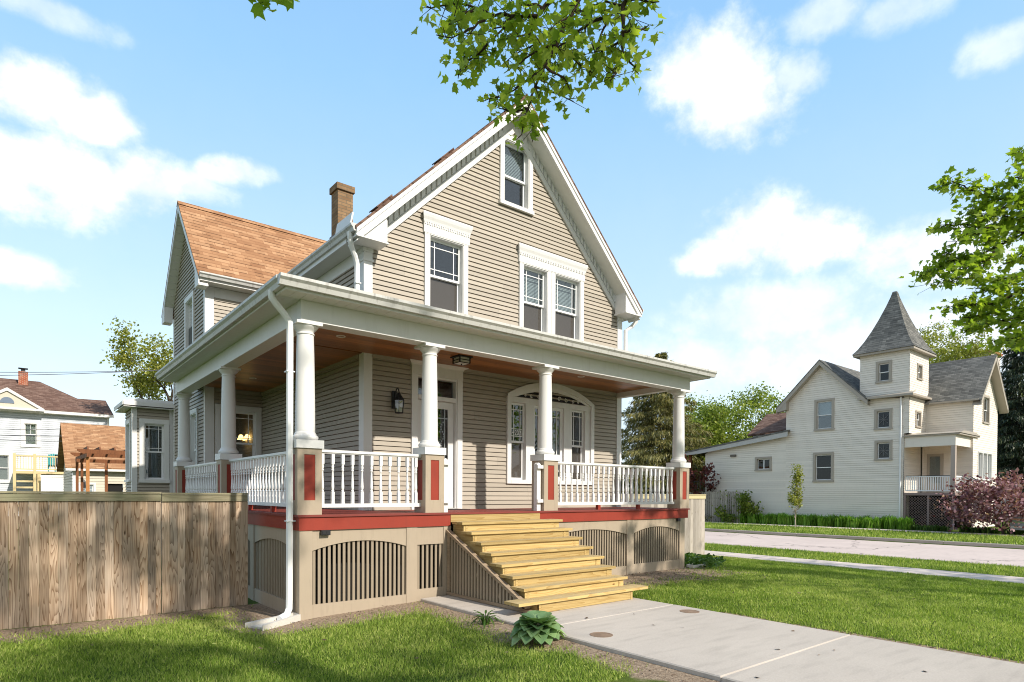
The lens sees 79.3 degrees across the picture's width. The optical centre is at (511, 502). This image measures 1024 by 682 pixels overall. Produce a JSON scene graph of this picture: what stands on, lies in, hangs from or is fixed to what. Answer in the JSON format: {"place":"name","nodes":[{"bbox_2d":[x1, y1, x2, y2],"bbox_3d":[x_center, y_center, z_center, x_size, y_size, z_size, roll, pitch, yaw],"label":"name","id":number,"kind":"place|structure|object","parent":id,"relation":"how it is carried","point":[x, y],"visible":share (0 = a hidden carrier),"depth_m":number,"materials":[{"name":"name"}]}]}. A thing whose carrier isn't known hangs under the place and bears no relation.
{"place":"outdoors","nodes":[
{"label":"outdoors","id":0,"kind":"place"},
{"bbox_2d":[0,370,150,375],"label":"overhead wire","id":1,"kind":"object","parent":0,"point":[74,373],"visible":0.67,"depth_m":31.34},
{"bbox_2d":[0,370,158,372],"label":"overhead wire","id":2,"kind":"object","parent":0,"point":[52,372],"visible":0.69,"depth_m":30.04,"materials":[{"name":"black metal"}]},
{"bbox_2d":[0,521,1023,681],"bbox_3d":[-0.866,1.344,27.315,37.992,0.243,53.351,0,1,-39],"label":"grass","id":3,"kind":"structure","parent":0,"point":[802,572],"depth_m":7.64,"materials":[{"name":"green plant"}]},
{"bbox_2d":[0,520,1023,681],"bbox_3d":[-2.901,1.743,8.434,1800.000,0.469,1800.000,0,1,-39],"label":"ground","id":4,"kind":"structure","parent":0,"point":[646,674],"depth_m":7.64,"materials":[{"name":"green plant"}]},
{"bbox_2d":[40,475,63,504],"bbox_3d":[-26.774,-0.209,36.169,1.300,2.720,0.060,0,1,-39],"label":"vinyl panel","id":5,"kind":"object","parent":4,"relation":"on","point":[56,483],"visible":0.34,"depth_m":36.08,"materials":[{"name":"white plastic"}]},
{"bbox_2d":[0,367,113,515],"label":"neighbor house","id":6,"kind":"structure","parent":4,"relation":"on","point":[25,403],"depth_m":38.31,"materials":[{"name":"white wood"}]},
{"bbox_2d":[0,452,12,482],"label":"window","id":7,"kind":"structure","parent":6,"relation":"in","point":[6,476],"depth_m":37.49,"materials":[{"name":"white paint"}]},
{"bbox_2d":[21,420,40,447],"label":"window","id":8,"kind":"structure","parent":6,"relation":"in","point":[25,424],"depth_m":38.19,"materials":[{"name":"white paint"}]},
{"bbox_2d":[48,454,57,471],"bbox_3d":[-27.629,-2.357,37.241,0.540,1.099,0.500,0,1,-39],"label":"plastic chair","id":9,"kind":"object","parent":6,"relation":"on","point":[51,460],"visible":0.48,"depth_m":36.98,"materials":[{"name":"teal plastic"}]},
{"bbox_2d":[57,423,126,514],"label":"garage","id":10,"kind":"structure","parent":4,"relation":"on","point":[73,437],"depth_m":31.15,"materials":[{"name":"beige"}]},
{"bbox_2d":[1,435,35,435],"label":"service wire","id":11,"kind":"object","parent":10,"relation":"attached to","point":[18,435],"visible":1,"depth_m":29.90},
{"bbox_2d":[79,483,95,493],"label":"window","id":12,"kind":"structure","parent":10,"relation":"in","point":[93,485],"depth_m":30.18,"materials":[{"name":"white paint"}]},
{"bbox_2d":[108,484,122,514],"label":"window","id":13,"kind":"structure","parent":10,"relation":"in","point":[111,487],"depth_m":30.87,"materials":[{"name":"black glass"}]},
{"bbox_2d":[70,446,124,504],"bbox_3d":[-16.504,-0.397,26.081,3.305,3.660,3.803,0,1,-39],"label":"pergola","id":14,"kind":"object","parent":4,"relation":"on","point":[87,453],"visible":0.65,"depth_m":25.27,"materials":[{"name":"orange wood"}]},
{"bbox_2d":[0,491,247,629],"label":"wooden fence","id":15,"kind":"object","parent":4,"relation":"on","point":[201,539],"visible":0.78,"depth_m":8.60,"materials":[{"name":"brown wood"}]},
{"bbox_2d":[99,315,172,400],"bbox_3d":[-21.933,-7.046,40.493,7.515,16.640,8.413,0,1,-6],"label":"ash tree","id":16,"kind":"object","parent":4,"relation":"on","point":[151,383],"visible":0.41,"depth_m":38.14,"materials":[{"name":"green plant"}]},
{"bbox_2d":[245,612,300,630],"bbox_3d":[-3.131,1.584,8.224,0.350,0.110,0.700,1,1,31],"label":"splash block","id":17,"kind":"object","parent":4,"relation":"on","point":[267,623],"depth_m":8.14,"materials":[{"name":"concrete"}]},
{"bbox_2d":[114,94,716,619],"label":"house","id":18,"kind":"structure","parent":4,"relation":"on","point":[494,472],"depth_m":11.94,"materials":[{"name":"beige"}]},
{"bbox_2d":[138,418,169,482],"bbox_3d":[-9.986,-1.420,17.240,0.770,1.762,0.235,0,1,-39],"label":"window","id":19,"kind":"structure","parent":18,"relation":"in","point":[143,422],"depth_m":17.22,"materials":[{"name":"white paint"}]},
{"bbox_2d":[184,290,194,348],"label":"window","id":20,"kind":"structure","parent":18,"relation":"in","point":[189,303],"depth_m":16.06,"materials":[{"name":"white paint"}]},
{"bbox_2d":[190,407,199,464],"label":"window","id":21,"kind":"structure","parent":18,"relation":"in","point":[194,413],"depth_m":15.73,"materials":[{"name":"white paint"}]},
{"bbox_2d":[215,404,261,484],"bbox_3d":[-6.688,-1.368,15.087,1.100,1.948,0.235,0,1,-39],"label":"window","id":22,"kind":"structure","parent":18,"relation":"in","point":[256,412],"depth_m":15.26,"materials":[{"name":"white paint"}]},
{"bbox_2d":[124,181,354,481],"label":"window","id":23,"kind":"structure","parent":18,"relation":"in","point":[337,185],"depth_m":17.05,"materials":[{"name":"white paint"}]},
{"bbox_2d":[237,434,249,442],"bbox_3d":[-6.937,-2.171,16.316,0.588,1.278,0.579,0,1,-39],"label":"chandelier","id":24,"kind":"object","parent":18,"relation":"hanging from","point":[241,436],"visible":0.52,"depth_m":16.17,"materials":[{"name":"white glass"}]},
{"bbox_2d":[391,388,403,413],"bbox_3d":[-2.067,-1.839,11.194,0.220,0.471,0.280,0,1,-39],"label":"wall lantern","id":25,"kind":"object","parent":18,"relation":"attached to","point":[396,396],"depth_m":11.19,"materials":[{"name":"black metal"}]},
{"bbox_2d":[418,399,453,507],"bbox_3d":[-1.492,-0.918,11.959,0.840,2.055,0.060,0,1,-39],"label":"front door","id":26,"kind":"structure","parent":18,"relation":"in","point":[449,407],"depth_m":12.15,"materials":[{"name":"white paint"}]},
{"bbox_2d":[422,210,472,313],"bbox_3d":[-1.298,-4.516,12.007,1.130,1.929,0.265,0,1,-39],"label":"window","id":27,"kind":"structure","parent":18,"relation":"in","point":[439,292],"depth_m":12.04,"materials":[{"name":"white paint"}]},
{"bbox_2d":[450,354,472,365],"bbox_3d":[-0.914,-2.557,11.196,0.300,0.149,0.300,0,1,-39],"label":"ceiling lantern","id":28,"kind":"object","parent":18,"relation":"attached to","point":[460,359],"visible":1,"depth_m":11.14,"materials":[{"name":"black metal"}]},
{"bbox_2d":[499,131,533,215],"bbox_3d":[0.046,-6.920,13.092,0.925,1.495,0.260,0,1,-39],"label":"window","id":29,"kind":"structure","parent":18,"relation":"in","point":[527,184],"depth_m":13.19,"materials":[{"name":"white paint"}]},
{"bbox_2d":[505,383,594,484],"bbox_3d":[0.855,-1.517,13.848,2.620,2.240,0.235,0,1,-39],"label":"arched window","id":30,"kind":"structure","parent":18,"relation":"in","point":[519,465],"depth_m":13.90,"materials":[{"name":"white paint"}]},
{"bbox_2d":[517,242,587,332],"bbox_3d":[0.863,-4.517,13.775,2.065,1.949,0.290,0,1,-39],"label":"window","id":31,"kind":"structure","parent":18,"relation":"in","point":[531,259],"depth_m":13.59,"materials":[{"name":"white paint"}]},
{"bbox_2d":[551,272,583,340],"bbox_3d":[1.208,-4.321,14.077,1.056,1.556,0.260,0,1,-39],"label":"window","id":32,"kind":"structure","parent":18,"relation":"in","point":[564,323],"depth_m":14.22,"materials":[{"name":"white paint"}]},
{"bbox_2d":[248,0,666,150],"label":"maple tree","id":33,"kind":"object","parent":4,"relation":"on","point":[544,53],"visible":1,"depth_m":4.92,"materials":[{"name":"green plant"}]},
{"bbox_2d":[469,609,500,628],"bbox_3d":[-0.314,1.492,7.902,0.426,0.212,0.494,0,1,4],"label":"weed","id":34,"kind":"object","parent":4,"relation":"on","point":[484,619],"visible":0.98,"depth_m":7.88,"materials":[{"name":"green plant"}]},
{"bbox_2d":[35,569,1010,677],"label":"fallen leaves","id":35,"kind":"object","parent":4,"relation":"on","point":[477,625],"visible":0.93,"depth_m":7.45,"materials":[{"name":"brown plant"}]},
{"bbox_2d":[509,610,566,646],"bbox_3d":[0.274,1.430,6.980,0.650,0.339,0.627,0,1,-39],"label":"hosta","id":36,"kind":"object","parent":4,"relation":"on","point":[539,627],"visible":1,"depth_m":6.85,"materials":[{"name":"green plant"}]},
{"bbox_2d":[621,494,705,554],"bbox_3d":[2.737,0.688,18.845,4.520,1.872,4.279,0,1,-39],"label":"wooden fence","id":37,"kind":"object","parent":4,"relation":"on","point":[695,531],"visible":0.17,"depth_m":18.29,"materials":[{"name":"brown wood"}]},
{"bbox_2d":[621,352,715,521],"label":"spruce tree","id":38,"kind":"object","parent":4,"relation":"on","point":[653,430],"visible":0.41,"depth_m":46.41,"materials":[{"name":"green plant"}]},
{"bbox_2d":[686,563,705,567],"bbox_3d":[4.190,1.465,14.201,0.350,0.110,0.700,1,1,31],"label":"splash block","id":39,"kind":"object","parent":4,"relation":"on","point":[690,566],"depth_m":13.94,"materials":[{"name":"concrete"}]},
{"bbox_2d":[685,454,720,500],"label":"maple sapling","id":40,"kind":"object","parent":4,"relation":"on","point":[706,470],"visible":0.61,"depth_m":42.37,"materials":[{"name":"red plant"}]},
{"bbox_2d":[684,552,725,567],"bbox_3d":[4.495,1.382,15.580,2.830,0.524,2.935,0,1,-39],"label":"ivy patch","id":41,"kind":"object","parent":4,"relation":"on","point":[710,560],"visible":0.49,"depth_m":14.26,"materials":[{"name":"green plant"}]},
{"bbox_2d":[654,390,761,486],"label":"broadleaf tree","id":42,"kind":"object","parent":4,"relation":"on","point":[711,417],"visible":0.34,"depth_m":52.88,"materials":[{"name":"green plant"}]},
{"bbox_2d":[689,491,740,522],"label":"picket fence","id":43,"kind":"object","parent":4,"relation":"on","point":[711,498],"visible":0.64,"depth_m":41.47,"materials":[{"name":"grey wood"}]},
{"bbox_2d":[421,595,1023,681],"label":"walkway","id":44,"kind":"structure","parent":4,"relation":"on","point":[719,646],"depth_m":6.56,"materials":[{"name":"concrete"}]},
{"bbox_2d":[590,632,612,637],"bbox_3d":[1.032,1.532,7.139,0.270,0.008,0.270,0,1,-39],"label":"cleanout cover","id":45,"kind":"object","parent":44,"relation":"on","point":[600,634],"visible":1,"depth_m":7.14,"materials":[{"name":"metal"}]},
{"bbox_2d":[680,609,699,612],"bbox_3d":[2.471,1.521,8.602,0.270,0.008,0.270,0,1,-39],"label":"cleanout cover","id":46,"kind":"object","parent":44,"relation":"on","point":[689,611],"visible":1,"depth_m":8.59,"materials":[{"name":"metal"}]},
{"bbox_2d":[684,381,789,465],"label":"broadleaf tree","id":47,"kind":"object","parent":4,"relation":"on","point":[770,400],"visible":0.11,"depth_m":58.88,"materials":[{"name":"green plant"}]},
{"bbox_2d":[711,489,763,522],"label":"shrub","id":48,"kind":"object","parent":4,"relation":"on","point":[743,502],"visible":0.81,"depth_m":40.18,"materials":[{"name":"green plant"}]},
{"bbox_2d":[786,464,804,527],"bbox_3d":[15.981,-0.283,34.873,0.963,3.776,0.956,0,1,-39],"label":"columnar tree","id":49,"kind":"object","parent":4,"relation":"on","point":[798,475],"visible":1,"depth_m":34.81,"materials":[{"name":"green plant"}]},
{"bbox_2d":[718,512,914,529],"bbox_3d":[17.901,1.005,37.396,1.965,0.880,11.888,0,1,-39],"label":"daylily bed","id":50,"kind":"object","parent":4,"relation":"on","point":[867,521],"visible":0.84,"depth_m":36.20,"materials":[{"name":"green plant"}]},
{"bbox_2d":[685,291,1023,529],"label":"tower house","id":51,"kind":"structure","parent":4,"relation":"on","point":[898,425],"depth_m":35.37,"materials":[{"name":"beige"}]},
{"bbox_2d":[754,457,771,470],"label":"window","id":52,"kind":"structure","parent":51,"relation":"in","point":[757,459],"depth_m":40.25,"materials":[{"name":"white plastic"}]},
{"bbox_2d":[812,452,833,481],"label":"window","id":53,"kind":"structure","parent":51,"relation":"in","point":[815,455],"depth_m":37.32,"materials":[{"name":"white plastic"}]},
{"bbox_2d":[813,398,833,430],"bbox_3d":[18.841,-5.260,37.236,0.260,1.898,1.200,0,1,-39],"label":"window","id":54,"kind":"structure","parent":51,"relation":"in","point":[820,404],"depth_m":37.37,"materials":[{"name":"white plastic"}]},
{"bbox_2d":[873,408,892,429],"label":"window","id":55,"kind":"structure","parent":51,"relation":"in","point":[876,412],"depth_m":34.77,"materials":[{"name":"white plastic"}]},
{"bbox_2d":[874,440,891,460],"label":"window","id":56,"kind":"structure","parent":51,"relation":"in","point":[876,443],"depth_m":34.76,"materials":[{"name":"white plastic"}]},
{"bbox_2d":[875,360,891,383],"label":"window","id":57,"kind":"structure","parent":51,"relation":"in","point":[878,374],"depth_m":34.70,"materials":[{"name":"white plastic"}]},
{"bbox_2d":[915,410,921,427],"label":"window","id":58,"kind":"structure","parent":51,"relation":"in","point":[918,414],"depth_m":34.69,"materials":[{"name":"white plastic"}]},
{"bbox_2d":[917,363,923,380],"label":"window","id":59,"kind":"structure","parent":51,"relation":"in","point":[919,366],"depth_m":34.74,"materials":[{"name":"white plastic"}]},
{"bbox_2d":[926,454,943,492],"bbox_3d":[23.918,-1.628,34.951,0.050,2.190,0.800,0,1,-39],"label":"door","id":60,"kind":"structure","parent":51,"relation":"in","point":[934,461],"depth_m":34.94,"materials":[{"name":"beige glass"}]},
{"bbox_2d":[977,451,982,479],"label":"window","id":61,"kind":"structure","parent":51,"relation":"in","point":[980,454],"depth_m":34.67,"materials":[{"name":"white paint"}]},
{"bbox_2d":[983,452,987,480],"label":"window","id":62,"kind":"structure","parent":51,"relation":"in","point":[985,455],"depth_m":35.23,"materials":[{"name":"white paint"}]},
{"bbox_2d":[982,395,990,424],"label":"window","id":63,"kind":"structure","parent":51,"relation":"in","point":[987,398],"depth_m":35.29,"materials":[{"name":"white plastic"}]},
{"bbox_2d":[987,453,991,480],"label":"window","id":64,"kind":"structure","parent":51,"relation":"in","point":[989,454],"depth_m":35.76,"materials":[{"name":"white paint"}]},
{"bbox_2d":[705,528,1023,548],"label":"kerb","id":65,"kind":"structure","parent":4,"relation":"on","point":[892,539],"depth_m":26.73,"materials":[{"name":"concrete"}]},
{"bbox_2d":[709,543,1023,566],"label":"kerb","id":66,"kind":"structure","parent":4,"relation":"on","point":[872,555],"depth_m":18.53,"materials":[{"name":"concrete"}]},
{"bbox_2d":[899,145,1023,352],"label":"maple tree","id":67,"kind":"object","parent":4,"relation":"on","point":[973,262],"visible":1,"depth_m":9.37,"materials":[{"name":"green plant"}]},
{"bbox_2d":[909,523,1023,534],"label":"flower bed","id":68,"kind":"object","parent":4,"relation":"on","point":[936,527],"visible":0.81,"depth_m":30.86,"materials":[{"name":"green plant"}]},
{"bbox_2d":[916,319,1022,396],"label":"broadleaf tree","id":69,"kind":"object","parent":4,"relation":"on","point":[959,351],"visible":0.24,"depth_m":62.81,"materials":[{"name":"green plant"}]},
{"bbox_2d":[929,467,1023,533],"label":"plum shrub","id":70,"kind":"object","parent":4,"relation":"on","point":[982,502],"visible":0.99,"depth_m":29.08,"materials":[{"name":"purple plant"}]},
{"bbox_2d":[971,351,1002,365],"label":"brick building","id":71,"kind":"structure","parent":4,"relation":"on","point":[994,354],"depth_m":110.41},
{"bbox_2d":[996,343,1023,520],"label":"spruce tree","id":72,"kind":"object","parent":4,"relation":"on","point":[1013,374],"visible":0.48,"depth_m":45.42,"materials":[{"name":"green plant"}]},
{"bbox_2d":[997,398,1023,490],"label":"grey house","id":73,"kind":"structure","parent":4,"relation":"on","point":[1010,435],"depth_m":46.88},
{"bbox_2d":[0,0,1023,493],"label":"sky","id":74,"kind":"structure","parent":0,"point":[763,197],"materials":[{"name":"blue"}]},
{"bbox_2d":[1,568,1023,681],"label":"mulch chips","id":75,"kind":"object","parent":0,"point":[501,629],"visible":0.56,"depth_m":8.65,"materials":[{"name":"brown wood"}]},
{"bbox_2d":[6,563,1022,681],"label":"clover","id":76,"kind":"object","parent":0,"point":[205,640],"visible":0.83,"depth_m":9.78,"materials":[{"name":"green plant"}]},
{"bbox_2d":[704,550,1023,583],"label":"sidewalk","id":77,"kind":"structure","parent":0,"point":[978,576],"depth_m":15.53,"materials":[{"name":"concrete"}]},
{"bbox_2d":[705,531,1023,565],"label":"road","id":78,"kind":"structure","parent":0,"point":[1006,556],"depth_m":23.27,"materials":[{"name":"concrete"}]},
{"bbox_2d":[705,521,1023,536],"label":"sidewalk","id":79,"kind":"structure","parent":0,"point":[870,529],"depth_m":33.25,"materials":[{"name":"concrete"}]},
{"bbox_2d":[1010,517,1023,533],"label":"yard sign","id":80,"kind":"object","parent":79,"relation":"on","point":[1021,524],"visible":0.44,"depth_m":28.52,"materials":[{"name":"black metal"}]}
]}

